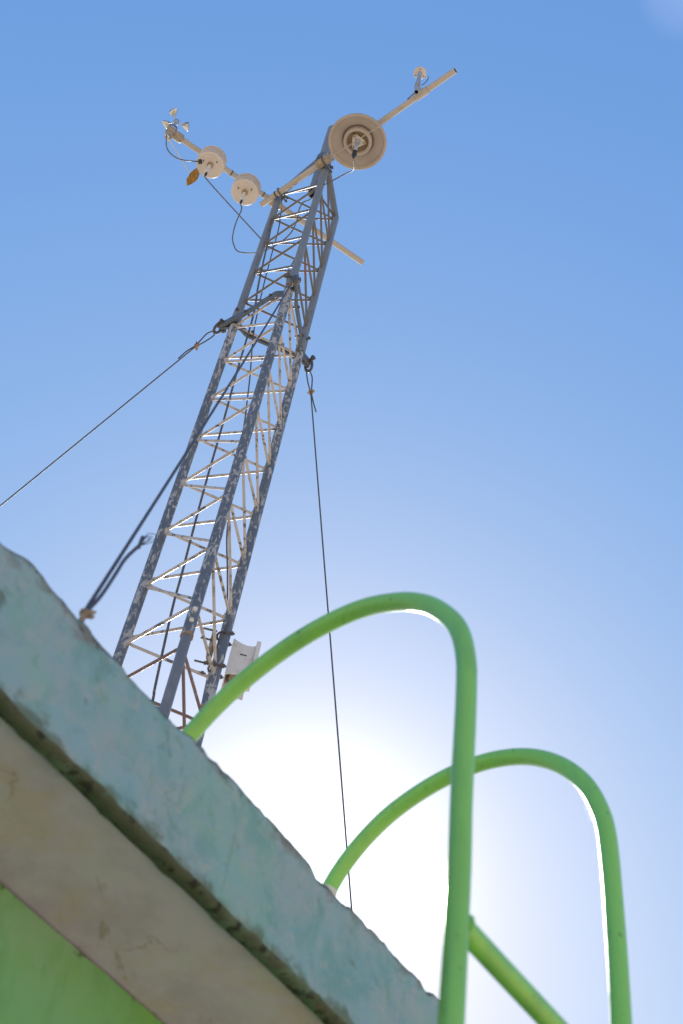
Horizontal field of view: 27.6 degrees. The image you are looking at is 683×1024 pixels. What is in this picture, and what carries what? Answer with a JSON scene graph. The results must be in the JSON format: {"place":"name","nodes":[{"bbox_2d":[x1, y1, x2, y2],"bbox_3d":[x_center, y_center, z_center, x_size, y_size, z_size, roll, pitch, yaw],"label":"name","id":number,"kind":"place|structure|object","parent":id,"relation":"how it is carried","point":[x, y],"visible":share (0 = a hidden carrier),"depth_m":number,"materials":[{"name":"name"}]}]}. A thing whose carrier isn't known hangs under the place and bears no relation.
{"place":"outdoors","nodes":[
{"label":"outdoors","id":0,"kind":"place"},
{"bbox_2d":[0,0,682,1023],"label":"sky","id":1,"kind":"structure","parent":0,"point":[498,378],"materials":[{"name":"blue"}]},
{"label":"ground","id":2,"kind":"structure","parent":0,"visible":0},
{"bbox_2d":[0,543,438,1023],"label":"concrete building","id":3,"kind":"structure","parent":2,"relation":"on","point":[155,867],"depth_m":2.57,"materials":[{"name":"teal paint"}]},
{"bbox_2d":[79,608,95,622],"bbox_3d":[-0.474,0.205,2.553,0.029,0.079,0.014,4,-52,5],"label":"guy anchor","id":4,"kind":"object","parent":3,"relation":"on","point":[84,613],"visible":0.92,"depth_m":2.57,"materials":[{"name":"metal"}]},
{"bbox_2d":[113,125,338,745],"bbox_3d":[-0.489,-0.442,6.397,0.507,6.914,0.530,4,-52,5],"label":"lattice mast","id":5,"kind":"object","parent":3,"relation":"on","point":[232,325],"visible":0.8,"depth_m":6.17,"materials":[{"name":"metal"}]},
{"bbox_2d":[0,321,222,506],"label":"guy wire","id":6,"kind":"object","parent":5,"relation":"attached to","point":[196,345],"visible":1,"depth_m":6.72,"materials":[{"name":"metal"}]},
{"bbox_2d":[85,276,300,609],"bbox_3d":[-0.343,-0.493,4.774,0.060,4.311,1.611,11,-52,-1],"label":"guy wire","id":7,"kind":"object","parent":5,"relation":"attached to","point":[92,602],"visible":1,"depth_m":3.10,"materials":[{"name":"metal"}]},
{"bbox_2d":[151,217,271,701],"bbox_3d":[-0.581,-0.037,5.896,0.284,5.526,0.015,4,-52,5],"label":"down lead","id":8,"kind":"object","parent":5,"relation":"attached to","point":[180,579],"visible":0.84,"depth_m":5.91,"materials":[{"name":"black rubber"}]},
{"bbox_2d":[194,627,261,699],"bbox_3d":[-0.447,0.591,5.419,0.268,0.271,0.133,31,-55,-15],"label":"junction box","id":9,"kind":"object","parent":5,"relation":"attached to","point":[241,657],"visible":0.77,"depth_m":5.43,"materials":[{"name":"white plastic"}]},
{"bbox_2d":[202,617,229,697],"bbox_3d":[-0.597,1.129,4.690,0.019,2.210,0.130,21,-53,-8],"label":"down lead","id":10,"kind":"object","parent":9,"relation":"hanging from","point":[222,637],"visible":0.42,"depth_m":5.47,"materials":[{"name":"grey rubber"}]},
{"bbox_2d":[204,176,260,238],"bbox_3d":[-0.627,-1.750,7.974,0.441,0.290,0.008,30,-55,-15],"label":"sensor cable","id":11,"kind":"object","parent":5,"relation":"attached to","point":[232,208],"visible":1,"depth_m":7.96,"materials":[{"name":"grey rubber"}]},
{"bbox_2d":[226,208,281,599],"bbox_3d":[-0.396,-0.744,6.900,0.306,3.407,0.066,21,-53,-8],"label":"down lead","id":12,"kind":"object","parent":5,"relation":"attached to","point":[247,402],"visible":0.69,"depth_m":6.70,"materials":[{"name":"black rubber"}]},
{"bbox_2d":[181,138,363,264],"bbox_3d":[-0.427,-1.910,8.374,1.402,0.078,0.119,32,-55,-16],"label":"cross arm","id":13,"kind":"object","parent":5,"relation":"attached to","point":[264,195],"visible":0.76,"depth_m":8.41},
{"bbox_2d":[162,108,199,185],"bbox_3d":[-0.956,-2.128,8.208,0.140,0.478,0.378,-27,-61,26],"label":"wind sensor","id":14,"kind":"object","parent":13,"relation":"attached to","point":[171,131],"visible":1,"depth_m":8.20,"materials":[{"name":"metal"}]},
{"bbox_2d":[196,145,226,177],"bbox_3d":[-0.773,-2.030,8.147,0.166,0.292,0.166,4,-52,5],"label":"radiation shield","id":15,"kind":"object","parent":13,"relation":"attached to","point":[212,161],"visible":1,"depth_m":8.15,"materials":[{"name":"beige plastic"}]},
{"bbox_2d":[166,133,197,161],"bbox_3d":[-0.950,-2.101,8.119,0.242,0.092,0.057,36,-56,-18],"label":"sensor cable","id":16,"kind":"object","parent":15,"relation":"attached to","point":[176,157],"visible":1,"depth_m":8.10,"materials":[{"name":"grey rubber"}]},
{"bbox_2d":[231,173,260,204],"bbox_3d":[-0.575,-1.887,8.226,0.166,0.292,0.166,4,-52,5],"label":"radiation shield","id":17,"kind":"object","parent":13,"relation":"attached to","point":[245,188],"visible":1,"depth_m":8.23,"materials":[{"name":"beige plastic"}]},
{"bbox_2d":[232,197,312,253],"bbox_3d":[-0.387,-1.662,8.031,0.499,0.249,0.219,-6,-54,12],"label":"sensor cable","id":18,"kind":"object","parent":5,"relation":"attached to","point":[272,246],"visible":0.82,"depth_m":8.02,"materials":[{"name":"grey rubber"}]},
{"bbox_2d":[304,359,352,909],"bbox_3d":[-0.013,0.972,5.822,0.060,4.350,1.356,-28,-61,26],"label":"guy wire","id":19,"kind":"object","parent":5,"relation":"attached to","point":[311,391],"visible":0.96,"depth_m":6.30,"materials":[{"name":"metal"}]},
{"bbox_2d":[308,160,354,195],"bbox_3d":[-0.035,-1.892,7.912,0.373,0.133,0.072,-35,-65,29],"label":"sensor cable","id":20,"kind":"object","parent":5,"relation":"attached to","point":[336,178],"visible":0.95,"depth_m":7.96,"materials":[{"name":"grey rubber"}]},
{"bbox_2d":[260,68,456,206],"bbox_3d":[0.088,-2.135,8.032,1.412,0.078,0.109,-29,-62,26],"label":"cross arm","id":21,"kind":"object","parent":5,"relation":"attached to","point":[322,162],"visible":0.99,"depth_m":8.10},
{"bbox_2d":[328,113,386,169],"bbox_3d":[0.085,-2.078,7.885,0.335,0.348,0.335,4,-52,5],"label":"dish sensor","id":22,"kind":"object","parent":21,"relation":"attached to","point":[368,150],"visible":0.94,"depth_m":7.94,"materials":[{"name":"beige plastic"}]},
{"bbox_2d":[329,107,402,158],"bbox_3d":[0.119,-2.139,7.901,0.530,0.172,0.043,-28,-61,26],"label":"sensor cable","id":23,"kind":"object","parent":21,"relation":"attached to","point":[366,134],"visible":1,"depth_m":7.85,"materials":[{"name":"beige metal"}]},
{"bbox_2d":[413,66,429,100],"bbox_3d":[0.447,-2.437,7.887,0.082,0.325,0.099,-29,-62,26],"label":"disc sensor","id":24,"kind":"object","parent":21,"relation":"attached to","point":[419,72],"visible":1,"depth_m":7.83,"materials":[{"name":"beige metal"}]},
{"bbox_2d":[182,592,631,1023],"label":"roof ladder","id":25,"kind":"object","parent":3,"relation":"attached to","point":[463,933],"visible":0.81,"depth_m":2.42,"materials":[{"name":"green metal"}]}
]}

